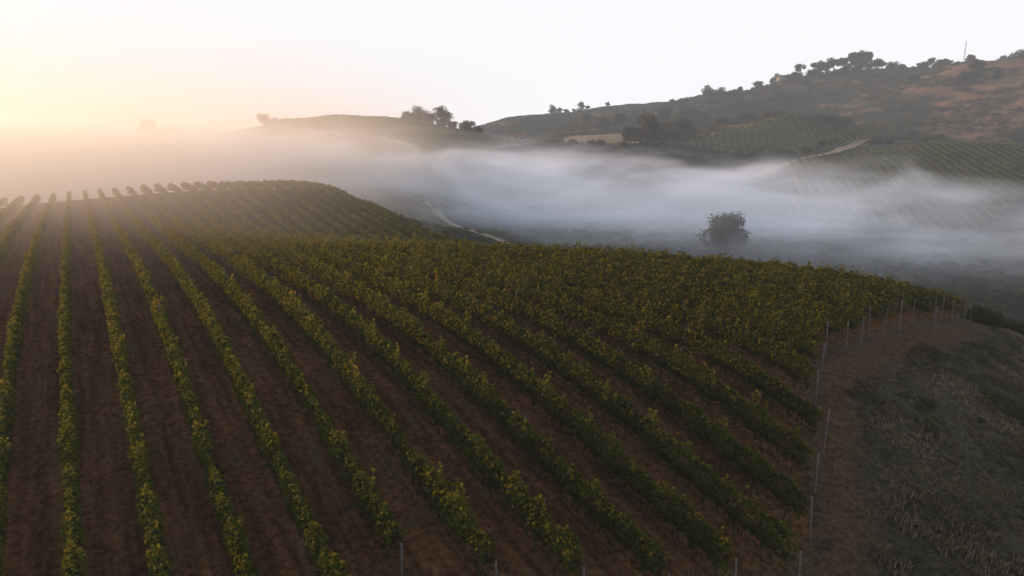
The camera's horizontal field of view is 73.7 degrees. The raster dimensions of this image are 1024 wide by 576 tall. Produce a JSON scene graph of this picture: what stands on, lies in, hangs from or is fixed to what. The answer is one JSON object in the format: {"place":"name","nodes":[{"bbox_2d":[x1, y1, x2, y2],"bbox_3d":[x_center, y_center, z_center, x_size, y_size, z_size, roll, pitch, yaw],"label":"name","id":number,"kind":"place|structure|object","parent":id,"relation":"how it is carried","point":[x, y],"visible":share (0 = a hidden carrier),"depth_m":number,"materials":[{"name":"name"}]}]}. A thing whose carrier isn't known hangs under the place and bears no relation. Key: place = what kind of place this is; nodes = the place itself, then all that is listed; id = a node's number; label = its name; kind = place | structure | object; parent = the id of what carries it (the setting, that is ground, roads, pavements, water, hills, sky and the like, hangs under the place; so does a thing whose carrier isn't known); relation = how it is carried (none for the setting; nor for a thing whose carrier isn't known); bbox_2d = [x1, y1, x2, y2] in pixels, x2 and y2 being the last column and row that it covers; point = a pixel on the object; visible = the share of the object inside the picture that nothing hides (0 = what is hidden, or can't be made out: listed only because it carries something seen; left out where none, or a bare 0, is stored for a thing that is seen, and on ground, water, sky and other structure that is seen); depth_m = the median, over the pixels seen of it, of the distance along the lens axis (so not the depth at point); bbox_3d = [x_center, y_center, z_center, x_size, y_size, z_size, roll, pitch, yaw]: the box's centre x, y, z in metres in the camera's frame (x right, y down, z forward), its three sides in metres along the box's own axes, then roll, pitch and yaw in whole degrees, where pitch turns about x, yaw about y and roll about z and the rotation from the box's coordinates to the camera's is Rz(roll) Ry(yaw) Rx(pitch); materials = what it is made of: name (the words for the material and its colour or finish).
{"place":"outdoors","nodes":[
{"label":"outdoors","id":0,"kind":"place"},
{"bbox_2d":[418,195,508,243],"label":"path","id":1,"kind":"structure","parent":0,"point":[439,214],"depth_m":206.47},
{"bbox_2d":[0,59,1023,575],"bbox_3d":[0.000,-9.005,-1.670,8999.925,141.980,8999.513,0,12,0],"label":"ground","id":2,"kind":"structure","parent":0,"point":[704,181],"depth_m":36.41,"materials":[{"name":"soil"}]},
{"bbox_2d":[0,195,24,225],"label":"vine row","id":3,"kind":"object","parent":2,"relation":"on","point":[6,211],"visible":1,"depth_m":97.05,"materials":[{"name":"green plant"}]},
{"bbox_2d":[0,193,40,267],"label":"vine row","id":4,"kind":"object","parent":2,"relation":"on","point":[10,232],"visible":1,"depth_m":71.33,"materials":[{"name":"green plant"}]},
{"bbox_2d":[0,192,56,575],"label":"vine row","id":5,"kind":"object","parent":2,"relation":"on","point":[14,343],"visible":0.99,"depth_m":34.87,"materials":[{"name":"green plant"}]},
{"bbox_2d":[56,191,87,575],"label":"vine row","id":6,"kind":"object","parent":2,"relation":"on","point":[73,562],"visible":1,"depth_m":28.68,"materials":[{"name":"green plant"}]},
{"bbox_2d":[82,190,173,575],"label":"vine row","id":7,"kind":"object","parent":2,"relation":"on","point":[149,520],"visible":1,"depth_m":28.93,"materials":[{"name":"green plant"}]},
{"bbox_2d":[131,119,162,142],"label":"tree","id":8,"kind":"object","parent":2,"relation":"on","point":[145,128],"visible":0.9,"depth_m":387.81,"materials":[{"name":"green plant"}]},
{"bbox_2d":[161,125,181,139],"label":"tree","id":9,"kind":"object","parent":2,"relation":"on","point":[173,132],"visible":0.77,"depth_m":392.84,"materials":[{"name":"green plant"}]},
{"bbox_2d":[97,188,260,575],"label":"vine row","id":10,"kind":"object","parent":2,"relation":"on","point":[236,542],"visible":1,"depth_m":29.80,"materials":[{"name":"green plant"}]},
{"bbox_2d":[111,188,351,575],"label":"vine row","id":11,"kind":"object","parent":2,"relation":"on","point":[325,557],"visible":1,"depth_m":30.32,"materials":[{"name":"green plant"}]},
{"bbox_2d":[125,185,405,575],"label":"vine row","id":12,"kind":"object","parent":2,"relation":"on","point":[389,528],"visible":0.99,"depth_m":32.09,"materials":[{"name":"green plant"}]},
{"bbox_2d":[139,184,497,575],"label":"vine row","id":13,"kind":"object","parent":2,"relation":"on","point":[425,474],"visible":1,"depth_m":32.02,"materials":[{"name":"green plant"}]},
{"bbox_2d":[213,149,443,161],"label":"vine row","id":14,"kind":"object","parent":2,"relation":"on","point":[311,150],"visible":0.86,"depth_m":307.94,"materials":[{"name":"green plant"}]},
{"bbox_2d":[233,150,428,162],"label":"vine row","id":15,"kind":"object","parent":2,"relation":"on","point":[318,152],"visible":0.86,"depth_m":304.95,"materials":[{"name":"green plant"}]},
{"bbox_2d":[216,147,460,161],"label":"vine row","id":16,"kind":"object","parent":2,"relation":"on","point":[373,149],"visible":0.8,"depth_m":311.28,"materials":[{"name":"green plant"}]},
{"bbox_2d":[218,145,475,162],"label":"vine row","id":17,"kind":"object","parent":2,"relation":"on","point":[389,148],"visible":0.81,"depth_m":314.42,"materials":[{"name":"green plant"}]},
{"bbox_2d":[225,142,488,162],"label":"vine row","id":18,"kind":"object","parent":2,"relation":"on","point":[390,146],"visible":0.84,"depth_m":317.38,"materials":[{"name":"green plant"}]},
{"bbox_2d":[227,140,505,163],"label":"vine row","id":19,"kind":"object","parent":2,"relation":"on","point":[412,146],"visible":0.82,"depth_m":320.58,"materials":[{"name":"green plant"}]},
{"bbox_2d":[229,138,508,162],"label":"vine row","id":20,"kind":"object","parent":2,"relation":"on","point":[404,143],"visible":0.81,"depth_m":323.59,"materials":[{"name":"green plant"}]},
{"bbox_2d":[154,183,584,575],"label":"vine row","id":21,"kind":"object","parent":2,"relation":"on","point":[501,481],"visible":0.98,"depth_m":31.39,"materials":[{"name":"green plant"}]},
{"bbox_2d":[237,134,505,156],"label":"vine row","id":22,"kind":"object","parent":2,"relation":"on","point":[360,136],"visible":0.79,"depth_m":329.04,"materials":[{"name":"green plant"}]},
{"bbox_2d":[235,137,508,159],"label":"vine row","id":23,"kind":"object","parent":2,"relation":"on","point":[405,141],"visible":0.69,"depth_m":326.42,"materials":[{"name":"green plant"}]},
{"bbox_2d":[243,132,504,154],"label":"vine row","id":24,"kind":"object","parent":2,"relation":"on","point":[367,134],"visible":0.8,"depth_m":332.22,"materials":[{"name":"green plant"}]},
{"bbox_2d":[247,128,501,150],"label":"vine row","id":25,"kind":"object","parent":2,"relation":"on","point":[337,129],"visible":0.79,"depth_m":337.99,"materials":[{"name":"green plant"}]},
{"bbox_2d":[245,130,504,152],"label":"vine row","id":26,"kind":"object","parent":2,"relation":"on","point":[352,132],"visible":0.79,"depth_m":335.02,"materials":[{"name":"green plant"}]},
{"bbox_2d":[256,122,497,144],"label":"vine row","id":27,"kind":"object","parent":2,"relation":"on","point":[332,123],"visible":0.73,"depth_m":346.57,"materials":[{"name":"green plant"}]},
{"bbox_2d":[253,126,501,148],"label":"vine row","id":28,"kind":"object","parent":2,"relation":"on","point":[357,128],"visible":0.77,"depth_m":341.01,"materials":[{"name":"green plant"}]},
{"bbox_2d":[255,124,501,147],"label":"vine row","id":29,"kind":"object","parent":2,"relation":"on","point":[378,128],"visible":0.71,"depth_m":343.82,"materials":[{"name":"green plant"}]},
{"bbox_2d":[262,120,497,143],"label":"vine row","id":30,"kind":"object","parent":2,"relation":"on","point":[356,122],"visible":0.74,"depth_m":349.73,"materials":[{"name":"green plant"}]},
{"bbox_2d":[266,118,494,140],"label":"vine row","id":31,"kind":"object","parent":2,"relation":"on","point":[399,122],"visible":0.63,"depth_m":355.83,"materials":[{"name":"green plant"}]},
{"bbox_2d":[264,118,496,141],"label":"vine row","id":32,"kind":"object","parent":2,"relation":"on","point":[423,128],"visible":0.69,"depth_m":352.87,"materials":[{"name":"green plant"}]},
{"bbox_2d":[270,117,490,138],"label":"vine row","id":33,"kind":"object","parent":2,"relation":"on","point":[379,120],"visible":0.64,"depth_m":358.66,"materials":[{"name":"green plant"}]},
{"bbox_2d":[274,115,491,136],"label":"vine row","id":34,"kind":"object","parent":2,"relation":"on","point":[404,119],"visible":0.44,"depth_m":365.23,"materials":[{"name":"green plant"}]},
{"bbox_2d":[272,115,494,139],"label":"vine row","id":35,"kind":"object","parent":2,"relation":"on","point":[382,118],"visible":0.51,"depth_m":361.74,"materials":[{"name":"green plant"}]},
{"bbox_2d":[167,183,669,575],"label":"vine row","id":36,"kind":"object","parent":2,"relation":"on","point":[409,328],"visible":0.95,"depth_m":31.90,"materials":[{"name":"green plant"}]},
{"bbox_2d":[408,105,431,120],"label":"tree","id":37,"kind":"object","parent":2,"relation":"on","point":[419,115],"visible":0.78,"depth_m":374.40,"materials":[{"name":"green plant"}]},
{"bbox_2d":[430,105,453,126],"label":"tree","id":38,"kind":"object","parent":2,"relation":"on","point":[443,116],"visible":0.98,"depth_m":372.58,"materials":[{"name":"green plant"}]},
{"bbox_2d":[180,181,737,575],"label":"vine row","id":39,"kind":"object","parent":2,"relation":"on","point":[361,271],"visible":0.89,"depth_m":31.89,"materials":[{"name":"green plant"}]},
{"bbox_2d":[193,181,801,575],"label":"vine row","id":40,"kind":"object","parent":2,"relation":"on","point":[639,423],"visible":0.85,"depth_m":32.37,"materials":[{"name":"green plant"}]},
{"bbox_2d":[206,179,812,540],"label":"vine row","id":41,"kind":"object","parent":2,"relation":"on","point":[769,474],"visible":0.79,"depth_m":34.48,"materials":[{"name":"green plant"}]},
{"bbox_2d":[219,180,819,492],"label":"vine row","id":42,"kind":"object","parent":2,"relation":"on","point":[563,305],"visible":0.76,"depth_m":36.69,"materials":[{"name":"green plant"}]},
{"bbox_2d":[510,132,530,140],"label":"house","id":43,"kind":"structure","parent":2,"relation":"on","point":[524,136],"depth_m":386.46,"materials":[{"name":"paint"}]},
{"bbox_2d":[232,179,829,452],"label":"vine row","id":44,"kind":"object","parent":2,"relation":"on","point":[658,323],"visible":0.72,"depth_m":39.12,"materials":[{"name":"green plant"}]},
{"bbox_2d":[247,180,818,405],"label":"vine row","id":45,"kind":"object","parent":2,"relation":"on","point":[588,285],"visible":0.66,"depth_m":41.22,"materials":[{"name":"green plant"}]},
{"bbox_2d":[255,179,824,376],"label":"vine row","id":46,"kind":"object","parent":2,"relation":"on","point":[756,326],"visible":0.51,"depth_m":44.35,"materials":[{"name":"green plant"}]},
{"bbox_2d":[267,178,828,356],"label":"vine row","id":47,"kind":"object","parent":2,"relation":"on","point":[687,287],"visible":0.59,"depth_m":47.70,"materials":[{"name":"green plant"}]},
{"bbox_2d":[280,179,848,350],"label":"vine row","id":48,"kind":"object","parent":2,"relation":"on","point":[614,260],"visible":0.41,"depth_m":49.24,"materials":[{"name":"green plant"}]},
{"bbox_2d":[294,180,863,343],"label":"vine row","id":49,"kind":"object","parent":2,"relation":"on","point":[392,232],"visible":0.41,"depth_m":52.22,"materials":[{"name":"green plant"}]},
{"bbox_2d":[304,181,870,335],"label":"vine row","id":50,"kind":"object","parent":2,"relation":"on","point":[791,287],"visible":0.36,"depth_m":52.80,"materials":[{"name":"green plant"}]},
{"bbox_2d":[324,184,888,332],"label":"vine row","id":51,"kind":"object","parent":2,"relation":"on","point":[875,309],"visible":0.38,"depth_m":53.49,"materials":[{"name":"green plant"}]},
{"bbox_2d":[621,126,638,144],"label":"tree","id":52,"kind":"object","parent":2,"relation":"on","point":[626,133],"visible":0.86,"depth_m":412.72,"materials":[{"name":"green plant"}]},
{"bbox_2d":[365,199,902,330],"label":"vine row","id":53,"kind":"object","parent":2,"relation":"on","point":[891,303],"visible":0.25,"depth_m":53.00,"materials":[{"name":"green plant"}]},
{"bbox_2d":[629,110,670,145],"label":"tree","id":54,"kind":"object","parent":2,"relation":"on","point":[650,131],"visible":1,"depth_m":404.42,"materials":[{"name":"green plant"}]},
{"bbox_2d":[655,107,671,120],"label":"tree","id":55,"kind":"object","parent":2,"relation":"on","point":[664,114],"visible":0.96,"depth_m":598.72,"materials":[{"name":"green plant"}]},
{"bbox_2d":[443,234,903,321],"bbox_3d":[8.372,-3.381,78.751,1.094,7.532,72.613,-7,14,-31],"label":"vine row","id":56,"kind":"object","parent":2,"relation":"on","point":[860,285],"visible":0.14,"depth_m":52.75,"materials":[{"name":"green plant"}]},
{"bbox_2d":[661,127,685,142],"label":"tree","id":57,"kind":"object","parent":2,"relation":"on","point":[672,133],"visible":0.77,"depth_m":433.37,"materials":[{"name":"green plant"}]},
{"bbox_2d":[335,184,1023,311],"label":"valley brush","id":58,"kind":"object","parent":2,"relation":"on","point":[449,230],"visible":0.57,"depth_m":197.49,"materials":[{"name":"green plant"}]},
{"bbox_2d":[674,116,697,136],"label":"tree","id":59,"kind":"object","parent":2,"relation":"on","point":[683,123],"visible":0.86,"depth_m":455.55,"materials":[{"name":"green plant"}]},
{"bbox_2d":[696,211,752,254],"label":"tree","id":60,"kind":"object","parent":2,"relation":"on","point":[726,236],"visible":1,"depth_m":170.96,"materials":[{"name":"green plant"}]},
{"bbox_2d":[508,58,1023,148],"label":"hill brush","id":61,"kind":"object","parent":2,"relation":"on","point":[704,126],"visible":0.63,"depth_m":563.04,"materials":[{"name":"green plant"}]},
{"bbox_2d":[790,179,808,214],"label":"vine row","id":62,"kind":"object","parent":2,"relation":"on","point":[799,196],"visible":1,"depth_m":275.69,"materials":[{"name":"green plant"}]},
{"bbox_2d":[789,161,821,215],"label":"vine row","id":63,"kind":"object","parent":2,"relation":"on","point":[806,191],"visible":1,"depth_m":286.51,"materials":[{"name":"green plant"}]},
{"bbox_2d":[713,254,915,323],"bbox_3d":[13.767,-2.060,74.819,1.074,8.097,59.087,-7,14,-31],"label":"vine row","id":64,"kind":"object","parent":2,"relation":"on","point":[874,287],"visible":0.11,"depth_m":52.88,"materials":[{"name":"green plant"}]},
{"bbox_2d":[798,158,834,216],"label":"vine row","id":65,"kind":"object","parent":2,"relation":"on","point":[820,195],"visible":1,"depth_m":284.87,"materials":[{"name":"green plant"}]},
{"bbox_2d":[806,156,847,218],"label":"vine row","id":66,"kind":"object","parent":2,"relation":"on","point":[830,194],"visible":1,"depth_m":283.23,"materials":[{"name":"green plant"}]},
{"bbox_2d":[814,155,860,220],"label":"vine row","id":67,"kind":"object","parent":2,"relation":"on","point":[854,214],"visible":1,"depth_m":280.41,"materials":[{"name":"green plant"}]},
{"bbox_2d":[832,115,855,128],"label":"tree","id":68,"kind":"object","parent":2,"relation":"on","point":[844,122],"visible":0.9,"depth_m":461.31,"materials":[{"name":"green plant"}]},
{"bbox_2d":[822,154,873,222],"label":"vine row","id":69,"kind":"object","parent":2,"relation":"on","point":[851,192],"visible":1,"depth_m":279.60,"materials":[{"name":"green plant"}]},
{"bbox_2d":[766,263,937,328],"bbox_3d":[17.968,-0.973,72.706,1.044,8.148,51.630,-7,14,-31],"label":"vine row","id":70,"kind":"object","parent":2,"relation":"on","point":[925,307],"visible":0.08,"depth_m":52.68,"materials":[{"name":"green plant"}]},
{"bbox_2d":[775,263,936,322],"bbox_3d":[20.714,-0.670,72.966,1.047,8.382,46.570,-7,14,-31],"label":"vine row","id":71,"kind":"object","parent":2,"relation":"on","point":[927,299],"visible":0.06,"depth_m":55.53,"materials":[{"name":"green plant"}]},
{"bbox_2d":[830,153,887,223],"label":"vine row","id":72,"kind":"object","parent":2,"relation":"on","point":[880,216],"visible":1,"depth_m":277.23,"materials":[{"name":"green plant"}]},
{"bbox_2d":[792,263,944,320],"bbox_3d":[23.461,-0.245,73.128,1.045,8.371,42.570,-7,14,-32],"label":"vine row","id":73,"kind":"object","parent":2,"relation":"on","point":[918,291],"visible":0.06,"depth_m":56.80,"materials":[{"name":"green plant"}]},
{"bbox_2d":[838,152,900,224],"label":"vine row","id":74,"kind":"object","parent":2,"relation":"on","point":[888,209],"visible":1,"depth_m":277.05,"materials":[{"name":"green plant"}]},
{"bbox_2d":[845,152,915,226],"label":"vine row","id":75,"kind":"object","parent":2,"relation":"on","point":[910,221],"visible":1,"depth_m":275.67,"materials":[{"name":"green plant"}]},
{"bbox_2d":[854,151,930,228],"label":"vine row","id":76,"kind":"object","parent":2,"relation":"on","point":[915,213],"visible":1,"depth_m":271.15,"materials":[{"name":"green plant"}]},
{"bbox_2d":[849,272,953,320],"bbox_3d":[26.265,0.328,73.272,1.068,8.060,39.114,-8,14,-32],"label":"vine row","id":77,"kind":"object","parent":2,"relation":"on","point":[946,300],"visible":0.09,"depth_m":57.73,"materials":[{"name":"green plant"}]},
{"bbox_2d":[862,149,944,230],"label":"vine row","id":78,"kind":"object","parent":2,"relation":"on","point":[925,209],"visible":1,"depth_m":271.05,"materials":[{"name":"green plant"}]},
{"bbox_2d":[870,148,961,230],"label":"vine row","id":79,"kind":"object","parent":2,"relation":"on","point":[943,215],"visible":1,"depth_m":267.52,"materials":[{"name":"green plant"}]},
{"bbox_2d":[873,279,967,321],"bbox_3d":[29.126,0.832,73.268,1.002,7.821,35.628,-7,14,-31],"label":"vine row","id":80,"kind":"object","parent":2,"relation":"on","point":[950,298],"visible":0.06,"depth_m":59.08,"materials":[{"name":"green plant"}]},
{"bbox_2d":[878,148,975,230],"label":"vine row","id":81,"kind":"object","parent":2,"relation":"on","point":[953,210],"visible":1,"depth_m":266.94,"materials":[{"name":"green plant"}]},
{"bbox_2d":[845,326,1023,575],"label":"scrub grass","id":82,"kind":"structure","parent":2,"relation":"on","point":[941,437],"depth_m":32.50,"materials":[{"name":"plant"}]},
{"bbox_2d":[886,146,985,226],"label":"vine row","id":83,"kind":"object","parent":2,"relation":"on","point":[965,209],"visible":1,"depth_m":269.02,"materials":[{"name":"green plant"}]},
{"bbox_2d":[894,145,992,220],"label":"vine row","id":84,"kind":"object","parent":2,"relation":"on","point":[980,210],"visible":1,"depth_m":272.92,"materials":[{"name":"green plant"}]},
{"bbox_2d":[902,144,999,214],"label":"vine row","id":85,"kind":"object","parent":2,"relation":"on","point":[984,202],"visible":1,"depth_m":276.56,"materials":[{"name":"green plant"}]},
{"bbox_2d":[889,337,1023,540],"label":"scrub brush","id":86,"kind":"object","parent":2,"relation":"on","point":[988,396],"visible":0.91,"depth_m":37.33,"materials":[{"name":"green plant"}]},
{"bbox_2d":[910,142,1006,208],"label":"vine row","id":87,"kind":"object","parent":2,"relation":"on","point":[989,195],"visible":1,"depth_m":279.80,"materials":[{"name":"green plant"}]},
{"bbox_2d":[918,142,1013,202],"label":"vine row","id":88,"kind":"object","parent":2,"relation":"on","point":[986,184],"visible":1,"depth_m":284.40,"materials":[{"name":"green plant"}]},
{"bbox_2d":[954,70,978,84],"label":"tree","id":89,"kind":"object","parent":2,"relation":"on","point":[965,77],"visible":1,"depth_m":534.52,"materials":[{"name":"green plant"}]},
{"bbox_2d":[927,142,1018,197],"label":"vine row","id":90,"kind":"object","parent":2,"relation":"on","point":[1005,188],"visible":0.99,"depth_m":287.72,"materials":[{"name":"green plant"}]},
{"bbox_2d":[960,304,991,322],"bbox_3d":[42.959,2.419,63.107,2.646,1.988,2.300,-4,13,-19],"label":"bush","id":91,"kind":"object","parent":2,"relation":"on","point":[974,312],"visible":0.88,"depth_m":62.72,"materials":[{"name":"green plant"}]},
{"bbox_2d":[966,59,987,70],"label":"tree","id":92,"kind":"object","parent":2,"relation":"on","point":[976,64],"visible":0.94,"depth_m":561.68,"materials":[{"name":"green plant"}]},
{"bbox_2d":[935,142,1023,192],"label":"vine row","id":93,"kind":"object","parent":2,"relation":"on","point":[993,174],"visible":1,"depth_m":291.02,"materials":[{"name":"green plant"}]},
{"bbox_2d":[944,141,1023,185],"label":"vine row","id":94,"kind":"object","parent":2,"relation":"on","point":[999,170],"visible":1,"depth_m":297.01,"materials":[{"name":"green plant"}]},
{"bbox_2d":[953,141,1023,178],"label":"vine row","id":95,"kind":"object","parent":2,"relation":"on","point":[998,164],"visible":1,"depth_m":304.31,"materials":[{"name":"green plant"}]},
{"bbox_2d":[976,307,1007,327],"bbox_3d":[43.745,2.702,62.310,2.477,2.043,2.763,7,14,30],"label":"bush","id":96,"kind":"object","parent":2,"relation":"on","point":[996,317],"visible":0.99,"depth_m":61.72,"materials":[{"name":"green plant"}]},
{"bbox_2d":[962,141,1023,173],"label":"vine row","id":97,"kind":"object","parent":2,"relation":"on","point":[1001,160],"visible":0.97,"depth_m":310.21,"materials":[{"name":"green plant"}]},
{"bbox_2d":[970,141,1023,167],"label":"vine row","id":98,"kind":"object","parent":2,"relation":"on","point":[1000,154],"visible":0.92,"depth_m":315.93,"materials":[{"name":"green plant"}]},
{"bbox_2d":[979,141,1023,162],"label":"vine row","id":99,"kind":"object","parent":2,"relation":"on","point":[1014,156],"visible":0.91,"depth_m":320.60,"materials":[{"name":"green plant"}]},
{"bbox_2d":[1005,128,1023,141],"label":"tree","id":100,"kind":"object","parent":2,"relation":"on","point":[1018,136],"visible":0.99,"depth_m":418.80,"materials":[{"name":"green plant"}]},
{"bbox_2d":[0,0,1023,145],"label":"sky","id":101,"kind":"structure","parent":0,"point":[85,72],"materials":[{"name":"white"}]},
{"bbox_2d":[752,129,868,176],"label":"road","id":102,"kind":"structure","parent":0,"point":[765,172],"depth_m":355.42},
{"bbox_2d":[760,214,1004,242],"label":"road","id":103,"kind":"structure","parent":0,"point":[850,228],"depth_m":233.76,"materials":[{"name":"grey"}]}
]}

